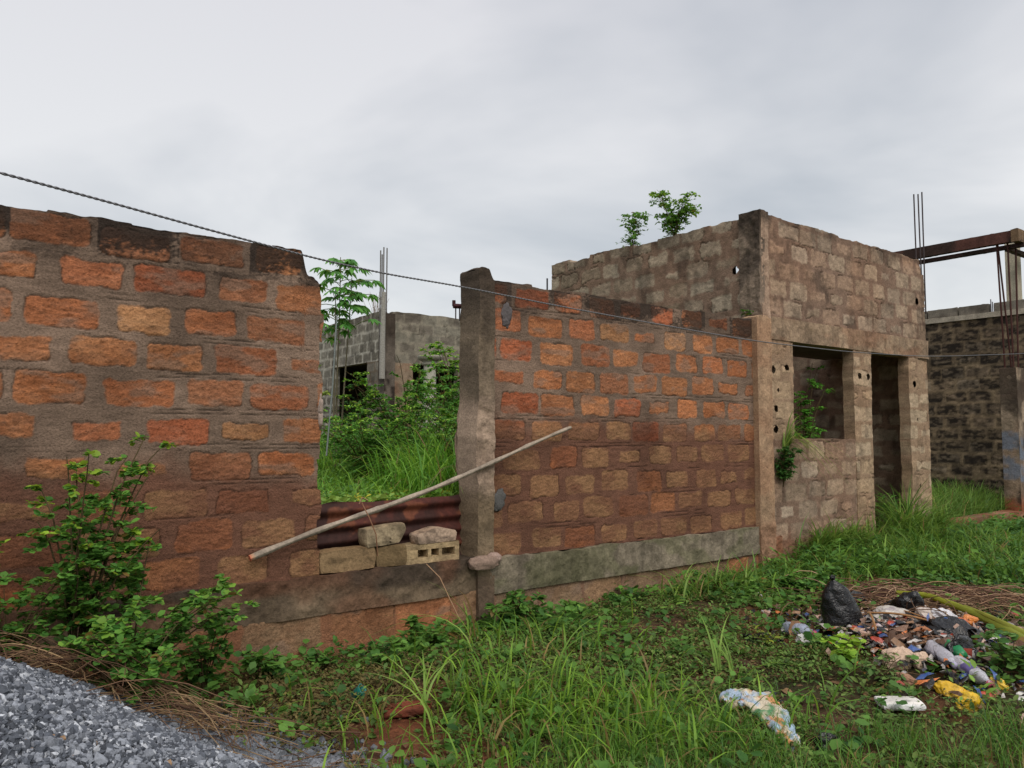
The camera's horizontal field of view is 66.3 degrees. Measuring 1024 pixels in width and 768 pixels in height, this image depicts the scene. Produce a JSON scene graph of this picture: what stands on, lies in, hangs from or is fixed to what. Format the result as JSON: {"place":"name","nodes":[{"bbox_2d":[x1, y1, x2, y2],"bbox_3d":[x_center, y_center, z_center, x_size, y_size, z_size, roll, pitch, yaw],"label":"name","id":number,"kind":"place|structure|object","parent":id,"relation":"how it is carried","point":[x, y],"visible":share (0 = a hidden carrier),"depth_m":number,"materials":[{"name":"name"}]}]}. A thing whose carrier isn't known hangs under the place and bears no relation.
{"place":"outdoors","nodes":[
{"label":"outdoors","id":0,"kind":"place"},
{"bbox_2d":[0,172,1023,356],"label":"overhead cable","id":1,"kind":"object","parent":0,"point":[110,202],"visible":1,"depth_m":4.21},
{"bbox_2d":[0,0,1023,325],"label":"sky","id":2,"kind":"structure","parent":0,"point":[511,139],"materials":[{"name":"white"}]},
{"bbox_2d":[110,413,1023,767],"bbox_3d":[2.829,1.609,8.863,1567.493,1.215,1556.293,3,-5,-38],"label":"ground","id":3,"kind":"structure","parent":0,"point":[408,724],"depth_m":4.27,"materials":[{"name":"green plant"}]},
{"bbox_2d":[173,613,245,689],"bbox_3d":[-1.829,1.592,4.574,0.404,0.505,0.497,-1,-4,18],"label":"weed","id":4,"kind":"object","parent":3,"relation":"on","point":[204,652],"visible":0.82,"depth_m":4.56,"materials":[{"name":"green plant"}]},
{"bbox_2d":[0,656,427,767],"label":"gravel","id":5,"kind":"structure","parent":3,"relation":"on","point":[48,719],"depth_m":2.46,"materials":[{"name":"grey gravel"}]},
{"bbox_2d":[0,539,117,662],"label":"shrub","id":6,"kind":"object","parent":5,"relation":"on","point":[18,627],"visible":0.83,"depth_m":4.04,"materials":[{"name":"green plant"}]},
{"bbox_2d":[16,432,177,677],"bbox_3d":[-2.326,0.963,4.348,0.760,1.400,0.776,-3,-5,34],"label":"shrub","id":7,"kind":"object","parent":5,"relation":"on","point":[94,553],"visible":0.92,"depth_m":4.25,"materials":[{"name":"green plant"}]},
{"bbox_2d":[61,614,184,704],"bbox_3d":[-1.843,1.343,3.806,0.542,0.425,0.480,1,-4,-13],"label":"weed","id":8,"kind":"object","parent":5,"relation":"on","point":[156,664],"visible":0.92,"depth_m":3.74,"materials":[{"name":"green plant"}]},
{"bbox_2d":[58,540,260,685],"bbox_3d":[-1.932,1.294,4.292,1.042,0.836,0.952,3,-5,-38],"label":"shrub","id":9,"kind":"object","parent":5,"relation":"on","point":[131,583],"visible":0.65,"depth_m":4.23,"materials":[{"name":"green plant"}]},
{"bbox_2d":[0,630,396,767],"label":"dry stalks","id":10,"kind":"object","parent":5,"relation":"on","point":[52,658],"visible":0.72,"depth_m":3.67,"materials":[{"name":"plant"}]},
{"bbox_2d":[0,205,475,689],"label":"block wall","id":11,"kind":"structure","parent":3,"relation":"on","point":[202,351],"depth_m":5.21,"materials":[{"name":"brick"}]},
{"bbox_2d":[319,545,375,573],"bbox_3d":[-1.273,1.328,5.949,0.488,0.181,0.159,3,-5,-38],"label":"stone block","id":12,"kind":"object","parent":11,"relation":"on","point":[342,559],"depth_m":5.88,"materials":[{"name":"concrete"}]},
{"bbox_2d":[358,522,405,547],"bbox_3d":[-1.018,1.181,6.150,0.375,0.167,0.152,3,-5,-38],"label":"stone block","id":13,"kind":"object","parent":12,"relation":"on","point":[389,533],"depth_m":6.08,"materials":[{"name":"stone"}]},
{"bbox_2d":[374,544,406,566],"bbox_3d":[-0.972,1.347,6.173,0.266,0.172,0.150,2,-4,-29],"label":"stone block","id":14,"kind":"object","parent":11,"relation":"on","point":[391,555],"depth_m":6.11,"materials":[{"name":"concrete"}]},
{"bbox_2d":[400,540,458,564],"bbox_3d":[-0.697,1.369,6.395,0.539,0.165,0.161,3,-5,-38],"label":"hollow block","id":15,"kind":"object","parent":11,"relation":"on","point":[431,552],"depth_m":6.36,"materials":[{"name":"concrete"}]},
{"bbox_2d":[409,526,456,543],"bbox_3d":[-0.647,1.234,6.435,0.406,0.129,0.142,3,-5,-41],"label":"broken stone","id":16,"kind":"object","parent":15,"relation":"on","point":[430,534],"visible":1,"depth_m":6.36,"materials":[{"name":"stone"}]},
{"bbox_2d":[426,564,458,617],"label":"dry vine","id":17,"kind":"object","parent":15,"relation":"hanging from","point":[444,588],"visible":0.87,"depth_m":6.03,"materials":[{"name":"plant"}]},
{"bbox_2d":[234,644,288,678],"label":"weed","id":18,"kind":"object","parent":3,"relation":"on","point":[266,662],"visible":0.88,"depth_m":4.97,"materials":[{"name":"green plant"}]},
{"bbox_2d":[318,364,330,409],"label":"creeper","id":19,"kind":"object","parent":3,"relation":"on","point":[325,393],"visible":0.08,"depth_m":16.31,"materials":[{"name":"green plant"}]},
{"bbox_2d":[304,642,346,673],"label":"weed","id":20,"kind":"object","parent":3,"relation":"on","point":[322,659],"visible":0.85,"depth_m":5.18,"materials":[{"name":"green plant"}]},
{"bbox_2d":[326,316,337,455],"bbox_3d":[-1.884,-0.001,8.218,0.029,1.500,0.416,0,-4,-1],"label":"metal rod","id":21,"kind":"object","parent":3,"relation":"on","point":[332,386],"visible":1,"depth_m":8.21,"materials":[{"name":"metal"}]},
{"bbox_2d":[310,257,384,469],"bbox_3d":[-2.210,-0.176,10.262,1.140,3.012,0.957,3,-5,-38],"label":"tree","id":22,"kind":"object","parent":3,"relation":"on","point":[357,296],"visible":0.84,"depth_m":10.26,"materials":[{"name":"green plant"}]},
{"bbox_2d":[320,408,383,457],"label":"bush","id":23,"kind":"object","parent":3,"relation":"on","point":[345,434],"visible":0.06,"depth_m":11.23,"materials":[{"name":"green plant"}]},
{"bbox_2d":[350,683,367,697],"bbox_3d":[-0.863,1.739,4.420,0.103,0.100,0.079,-1,-4,19],"label":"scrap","id":24,"kind":"object","parent":3,"relation":"on","point":[357,689],"visible":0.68,"depth_m":4.39,"materials":[{"name":"plastic"}]},
{"bbox_2d":[341,635,408,671],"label":"weed","id":25,"kind":"object","parent":3,"relation":"on","point":[371,651],"visible":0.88,"depth_m":5.04,"materials":[{"name":"green plant"}]},
{"bbox_2d":[320,401,433,476],"bbox_3d":[-1.730,0.697,8.959,1.659,0.995,1.788,3,-5,-38],"label":"bush","id":26,"kind":"object","parent":3,"relation":"on","point":[345,445],"visible":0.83,"depth_m":8.77,"materials":[{"name":"green plant"}]},
{"bbox_2d":[318,247,459,438],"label":"unfinished house","id":27,"kind":"structure","parent":3,"relation":"on","point":[374,350],"depth_m":18.72,"materials":[{"name":"concrete"}]},
{"bbox_2d":[325,384,366,436],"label":"creeper","id":28,"kind":"object","parent":27,"relation":"attached to","point":[347,402],"visible":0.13,"depth_m":19.46,"materials":[{"name":"green plant"}]},
{"bbox_2d":[335,356,459,455],"bbox_3d":[-1.321,0.476,10.339,1.608,1.582,1.639,-2,-4,32],"label":"bush","id":29,"kind":"object","parent":3,"relation":"on","point":[375,403],"visible":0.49,"depth_m":10.05,"materials":[{"name":"green plant"}]},
{"bbox_2d":[384,699,431,718],"bbox_3d":[-0.557,1.740,4.201,0.251,0.062,0.162,0,-4,-1],"label":"clay slab","id":30,"kind":"object","parent":3,"relation":"on","point":[411,710],"depth_m":4.14,"materials":[{"name":"brick"}]},
{"bbox_2d":[385,412,456,457],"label":"bush","id":31,"kind":"object","parent":3,"relation":"on","point":[438,429],"visible":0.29,"depth_m":8.52,"materials":[{"name":"green plant"}]},
{"bbox_2d":[395,615,462,655],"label":"weed","id":32,"kind":"object","parent":3,"relation":"on","point":[414,625],"visible":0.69,"depth_m":5.62,"materials":[{"name":"green plant"}]},
{"bbox_2d":[411,341,459,436],"bbox_3d":[-0.766,0.322,11.984,1.646,2.072,1.574,0,-4,-6],"label":"bush","id":33,"kind":"object","parent":3,"relation":"on","point":[449,377],"visible":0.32,"depth_m":12.10,"materials":[{"name":"green plant"}]},
{"bbox_2d":[484,589,546,627],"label":"weed","id":34,"kind":"object","parent":3,"relation":"on","point":[521,607],"visible":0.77,"depth_m":6.40,"materials":[{"name":"green plant"}]},
{"bbox_2d":[95,459,1023,767],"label":"weeds","id":35,"kind":"object","parent":3,"relation":"on","point":[573,609],"visible":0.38,"depth_m":5.34,"materials":[{"name":"green plant"}]},
{"bbox_2d":[146,560,1023,767],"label":"ground cover","id":36,"kind":"object","parent":3,"relation":"on","point":[329,681],"visible":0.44,"depth_m":4.64,"materials":[{"name":"green plant"}]},
{"bbox_2d":[455,267,759,624],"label":"block wall","id":37,"kind":"structure","parent":3,"relation":"on","point":[643,467],"depth_m":7.50,"materials":[{"name":"brick"}]},
{"bbox_2d":[316,494,461,554],"bbox_3d":[-1.014,1.225,6.335,1.540,0.595,0.066,3,-5,-38],"label":"corrugated sheet","id":38,"kind":"object","parent":37,"relation":"attached to","point":[412,515],"visible":0.36,"depth_m":6.38,"materials":[{"name":"metal"}]},
{"bbox_2d":[248,426,571,560],"bbox_3d":[-0.625,0.799,6.282,2.958,0.948,0.059,3,-5,-37],"label":"wooden pole","id":39,"kind":"object","parent":37,"relation":"attached to","point":[263,552],"visible":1,"depth_m":5.99,"materials":[{"name":"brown wood"}]},
{"bbox_2d":[359,497,377,555],"bbox_3d":[-1.052,1.055,5.779,0.157,0.443,0.082,2,-4,-24],"label":"twine","id":40,"kind":"object","parent":39,"relation":"attached to","point":[370,521],"visible":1,"depth_m":5.78,"materials":[{"name":"plant"}]},
{"bbox_2d":[452,300,460,320],"bbox_3d":[-0.457,-0.654,7.008,0.161,0.180,0.044,2,-4,-22],"label":"metal bracket","id":41,"kind":"object","parent":37,"relation":"attached to","point":[456,306],"visible":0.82,"depth_m":6.98,"materials":[{"name":"metal"}]},
{"bbox_2d":[689,569,758,582],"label":"weed","id":42,"kind":"object","parent":3,"relation":"on","point":[695,574],"visible":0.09,"depth_m":7.99,"materials":[{"name":"green plant"}]},
{"bbox_2d":[434,627,1018,764],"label":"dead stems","id":43,"kind":"object","parent":3,"relation":"on","point":[803,695],"visible":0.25,"depth_m":4.36,"materials":[{"name":"plant"}]},
{"bbox_2d":[551,192,931,570],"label":"roofless building","id":44,"kind":"structure","parent":3,"relation":"on","point":[789,283],"depth_m":10.38,"materials":[{"name":"concrete"}]},
{"bbox_2d":[615,211,652,246],"bbox_3d":[1.724,-2.144,11.136,0.438,0.654,0.546,3,-5,-38],"label":"sapling","id":45,"kind":"object","parent":44,"relation":"on","point":[632,221],"visible":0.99,"depth_m":11.14,"materials":[{"name":"green plant"}]},
{"bbox_2d":[649,190,701,238],"bbox_3d":[2.179,-2.260,10.544,0.715,0.749,0.683,-1,-4,20],"label":"sapling","id":46,"kind":"object","parent":44,"relation":"on","point":[673,221],"visible":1,"depth_m":10.49,"materials":[{"name":"green plant"}]},
{"bbox_2d":[740,309,753,315],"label":"weed","id":47,"kind":"object","parent":44,"relation":"on","point":[747,313],"visible":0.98,"depth_m":9.35,"materials":[{"name":"green plant"}]},
{"bbox_2d":[774,407,854,486],"bbox_3d":[3.656,0.781,9.451,1.036,1.020,1.306,-1,-4,16],"label":"plant","id":48,"kind":"object","parent":44,"relation":"attached to","point":[784,474],"visible":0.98,"depth_m":9.27,"materials":[{"name":"green plant"}]},
{"bbox_2d":[875,492,910,521],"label":"bush","id":49,"kind":"object","parent":44,"relation":"in","point":[886,503],"visible":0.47,"depth_m":11.52,"materials":[{"name":"green plant"}]},
{"bbox_2d":[742,632,773,648],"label":"weed","id":50,"kind":"object","parent":3,"relation":"on","point":[748,634],"visible":0.37,"depth_m":5.49,"materials":[{"name":"green plant"}]},
{"bbox_2d":[719,688,800,752],"bbox_3d":[1.321,1.687,3.992,0.280,0.116,0.733,1,-4,-14],"label":"sack","id":51,"kind":"object","parent":3,"relation":"on","point":[750,700],"visible":0.69,"depth_m":4.03,"materials":[{"name":"plastic"}]},
{"bbox_2d":[751,625,781,646],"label":"weed","id":52,"kind":"object","parent":3,"relation":"on","point":[765,638],"visible":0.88,"depth_m":5.37,"materials":[{"name":"green plant"}]},
{"bbox_2d":[761,690,783,702],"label":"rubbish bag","id":53,"kind":"object","parent":3,"relation":"on","point":[776,693],"visible":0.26,"depth_m":4.38,"materials":[{"name":"black plastic"}]},
{"bbox_2d":[761,571,836,593],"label":"weed","id":54,"kind":"object","parent":3,"relation":"on","point":[814,584],"visible":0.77,"depth_m":7.39,"materials":[{"name":"green plant"}]},
{"bbox_2d":[781,621,816,635],"bbox_3d":[2.025,1.743,5.531,0.090,0.108,0.289,2,-4,-25],"label":"bottle","id":55,"kind":"object","parent":3,"relation":"on","point":[801,626],"visible":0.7,"depth_m":5.51,"materials":[{"name":"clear plastic"}]},
{"bbox_2d":[795,633,808,642],"bbox_3d":[2.014,1.761,5.382,0.150,0.080,0.094,1,-4,-10],"label":"packet","id":56,"kind":"object","parent":3,"relation":"on","point":[801,635],"visible":0.38,"depth_m":5.37,"materials":[{"name":"plastic"}]},
{"bbox_2d":[794,363,834,438],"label":"bush","id":57,"kind":"object","parent":3,"relation":"on","point":[808,424],"visible":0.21,"depth_m":10.28,"materials":[{"name":"green plant"}]},
{"bbox_2d":[812,732,838,754],"bbox_3d":[1.495,1.712,3.742,0.114,0.102,0.097,3,-5,-38],"label":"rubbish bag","id":58,"kind":"object","parent":3,"relation":"on","point":[825,734],"visible":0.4,"depth_m":3.72,"materials":[{"name":"grey plastic"}]},
{"bbox_2d":[820,574,862,627],"bbox_3d":[2.388,1.587,5.651,0.307,0.424,0.180,0,-4,-3],"label":"rubbish bag","id":59,"kind":"object","parent":3,"relation":"on","point":[839,607],"visible":0.83,"depth_m":5.61,"materials":[{"name":"black plastic"}]},
{"bbox_2d":[820,633,865,660],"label":"weed","id":60,"kind":"object","parent":3,"relation":"on","point":[846,651],"visible":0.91,"depth_m":4.94,"materials":[{"name":"green plant"}]},
{"bbox_2d":[850,590,867,603],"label":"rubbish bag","id":61,"kind":"object","parent":3,"relation":"on","point":[854,592],"visible":0.2,"depth_m":6.84,"materials":[{"name":"black plastic"}]},
{"bbox_2d":[855,652,903,691],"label":"weed","id":62,"kind":"object","parent":3,"relation":"on","point":[873,667],"visible":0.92,"depth_m":4.52,"materials":[{"name":"green plant"}]},
{"bbox_2d":[742,592,1023,722],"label":"litter","id":63,"kind":"object","parent":3,"relation":"on","point":[899,631],"visible":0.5,"depth_m":5.09,"materials":[{"name":"plastic"}]},
{"bbox_2d":[869,612,876,629],"bbox_3d":[2.493,1.628,5.422,0.016,0.032,0.509,-1,-4,20],"label":"stick","id":64,"kind":"object","parent":63,"relation":"on","point":[873,621],"visible":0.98,"depth_m":5.31,"materials":[{"name":"brown wood"}]},
{"bbox_2d":[872,605,910,619],"bbox_3d":[2.769,1.690,5.719,0.346,0.142,0.218,0,-4,3],"label":"plastic bag","id":65,"kind":"object","parent":63,"relation":"on","point":[888,608],"visible":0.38,"depth_m":5.69,"materials":[{"name":"white plastic"}]},
{"bbox_2d":[867,612,926,620],"bbox_3d":[2.695,1.626,5.498,0.017,0.046,0.415,3,-5,-38],"label":"stick","id":66,"kind":"object","parent":63,"relation":"on","point":[907,615],"visible":0.98,"depth_m":5.48,"materials":[{"name":"brown wood"}]},
{"bbox_2d":[890,591,924,612],"bbox_3d":[2.961,1.650,5.871,0.245,0.224,0.171,-1,-4,16],"label":"rubbish bag","id":67,"kind":"object","parent":63,"relation":"on","point":[902,599],"visible":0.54,"depth_m":5.80,"materials":[{"name":"black plastic"}]},
{"bbox_2d":[913,626,931,631],"bbox_3d":[2.744,1.655,5.250,0.140,0.078,0.149,-2,-4,27],"label":"packet","id":68,"kind":"object","parent":63,"relation":"on","point":[919,628],"visible":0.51,"depth_m":5.21,"materials":[{"name":"plastic"}]},
{"bbox_2d":[915,605,932,617],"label":"plastic bag","id":69,"kind":"object","parent":63,"relation":"on","point":[924,613],"visible":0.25,"depth_m":5.77,"materials":[{"name":"white plastic"}]},
{"bbox_2d":[931,608,957,616],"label":"plastic bag","id":70,"kind":"object","parent":63,"relation":"on","point":[940,613],"visible":0.47,"depth_m":5.75,"materials":[{"name":"white plastic"}]},
{"bbox_2d":[922,616,980,634],"bbox_3d":[2.917,1.622,5.233,0.280,0.118,0.301,1,-4,-21],"label":"rubbish bag","id":71,"kind":"object","parent":63,"relation":"on","point":[940,623],"visible":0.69,"depth_m":5.21,"materials":[{"name":"black plastic"}]},
{"bbox_2d":[944,639,967,657],"bbox_3d":[2.737,1.638,4.846,0.089,0.075,0.262,0,-4,6],"label":"bottle","id":72,"kind":"object","parent":63,"relation":"on","point":[957,649],"visible":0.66,"depth_m":4.76,"materials":[{"name":"plastic"}]},
{"bbox_2d":[963,614,978,624],"bbox_3d":[3.172,1.634,5.431,0.130,0.080,0.088,1,-4,-13],"label":"packet","id":73,"kind":"object","parent":63,"relation":"on","point":[974,619],"visible":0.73,"depth_m":5.40,"materials":[{"name":"plastic"}]},
{"bbox_2d":[768,570,1023,625],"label":"dry stalks","id":74,"kind":"object","parent":3,"relation":"on","point":[969,595],"visible":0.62,"depth_m":6.56,"materials":[{"name":"plant"}]},
{"bbox_2d":[896,590,1023,640],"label":"leaf stalk","id":75,"kind":"object","parent":74,"relation":"on","point":[968,610],"visible":0.64,"depth_m":5.76,"materials":[{"name":"green plant"}]},
{"bbox_2d":[964,605,1023,633],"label":"leaf stalk","id":76,"kind":"object","parent":75,"relation":"on","point":[1003,622],"visible":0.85,"depth_m":5.31,"materials":[{"name":"green plant"}]},
{"bbox_2d":[881,646,913,669],"bbox_3d":[2.330,1.664,4.752,0.173,0.138,0.151,3,-5,-38],"label":"cloth","id":77,"kind":"object","parent":3,"relation":"on","point":[902,651],"visible":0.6,"depth_m":4.72,"materials":[{"name":"fabric"}]},
{"bbox_2d":[874,696,925,710],"bbox_3d":[2.059,1.697,4.167,0.227,0.034,0.140,0,-4,3],"label":"foam tray","id":78,"kind":"object","parent":3,"relation":"on","point":[910,700],"visible":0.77,"depth_m":4.12,"materials":[{"name":"white plastic"}]},
{"bbox_2d":[896,672,916,685],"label":"plastic bag","id":79,"kind":"object","parent":3,"relation":"on","point":[910,679],"visible":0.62,"depth_m":4.50,"materials":[{"name":"plastic"}]},
{"bbox_2d":[912,651,928,668],"bbox_3d":[2.476,1.673,4.760,0.146,0.107,0.114,0,-4,-1],"label":"cloth","id":80,"kind":"object","parent":3,"relation":"on","point":[922,655],"visible":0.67,"depth_m":4.72,"materials":[{"name":"fabric"}]},
{"bbox_2d":[924,640,957,668],"bbox_3d":[2.601,1.635,4.740,0.095,0.093,0.340,0,-4,5],"label":"bottle","id":81,"kind":"object","parent":3,"relation":"on","point":[941,653],"visible":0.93,"depth_m":4.71,"materials":[{"name":"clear plastic"}]},
{"bbox_2d":[933,680,971,697],"bbox_3d":[2.441,1.689,4.347,0.172,0.073,0.144,0,-4,5],"label":"plastic bag","id":82,"kind":"object","parent":3,"relation":"on","point":[939,686],"visible":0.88,"depth_m":4.33,"materials":[{"name":"yellow plastic"}]},
{"bbox_2d":[946,635,980,653],"bbox_3d":[2.782,1.628,4.859,0.242,0.149,0.169,3,-5,-38],"label":"rubbish bag","id":83,"kind":"object","parent":3,"relation":"on","point":[963,641],"visible":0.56,"depth_m":4.84,"materials":[{"name":"grey plastic"}]},
{"bbox_2d":[955,692,983,712],"bbox_3d":[2.446,1.698,4.181,0.163,0.100,0.104,3,-5,-38],"label":"plastic bag","id":84,"kind":"object","parent":3,"relation":"on","point":[969,695],"visible":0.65,"depth_m":4.16,"materials":[{"name":"yellow plastic"}]},
{"bbox_2d":[924,299,1023,505],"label":"block wall","id":85,"kind":"structure","parent":3,"relation":"on","point":[964,413],"depth_m":15.47,"materials":[{"name":"concrete"}]},
{"bbox_2d":[1004,243,1021,300],"bbox_3d":[9.613,-2.043,15.026,0.210,1.316,0.200,3,-5,-38],"label":"concrete post","id":86,"kind":"object","parent":85,"relation":"on","point":[1012,275],"visible":0.53,"depth_m":14.96,"materials":[{"name":"grey concrete"}]},
{"bbox_2d":[954,655,993,687],"bbox_3d":[2.642,1.650,4.494,0.090,0.106,0.332,0,-4,0],"label":"bottle","id":87,"kind":"object","parent":3,"relation":"on","point":[981,677],"visible":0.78,"depth_m":4.45,"materials":[{"name":"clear plastic"}]},
{"bbox_2d":[977,691,995,701],"bbox_3d":[2.609,1.716,4.307,0.113,0.048,0.081,0,-4,2],"label":"packet","id":88,"kind":"object","parent":3,"relation":"on","point":[982,692],"visible":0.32,"depth_m":4.29,"materials":[{"name":"plastic"}]},
{"bbox_2d":[950,510,1023,524],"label":"kerb wall","id":89,"kind":"structure","parent":3,"relation":"on","point":[993,513],"depth_m":13.10,"materials":[{"name":"concrete"}]},
{"bbox_2d":[972,624,1023,683],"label":"weed","id":90,"kind":"object","parent":3,"relation":"on","point":[1008,658],"visible":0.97,"depth_m":4.57,"materials":[{"name":"green plant"}]},
{"bbox_2d":[989,677,1009,690],"bbox_3d":[2.758,1.696,4.442,0.111,0.071,0.086,-1,-4,19],"label":"packet","id":91,"kind":"object","parent":3,"relation":"on","point":[1003,685],"visible":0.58,"depth_m":4.41,"materials":[{"name":"plastic"}]},
{"bbox_2d":[996,244,1023,517],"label":"concrete post","id":92,"kind":"object","parent":3,"relation":"on","point":[1012,397],"visible":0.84,"depth_m":13.96,"materials":[{"name":"concrete"}]},
{"bbox_2d":[895,228,1023,264],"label":"timber beam","id":93,"kind":"structure","parent":92,"relation":"on","point":[1015,236],"depth_m":14.62,"materials":[{"name":"brown wood"}]},
{"bbox_2d":[1016,691,1023,700],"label":"packet","id":94,"kind":"object","parent":3,"relation":"on","point":[1019,693],"visible":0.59,"depth_m":4.28,"materials":[{"name":"plastic"}]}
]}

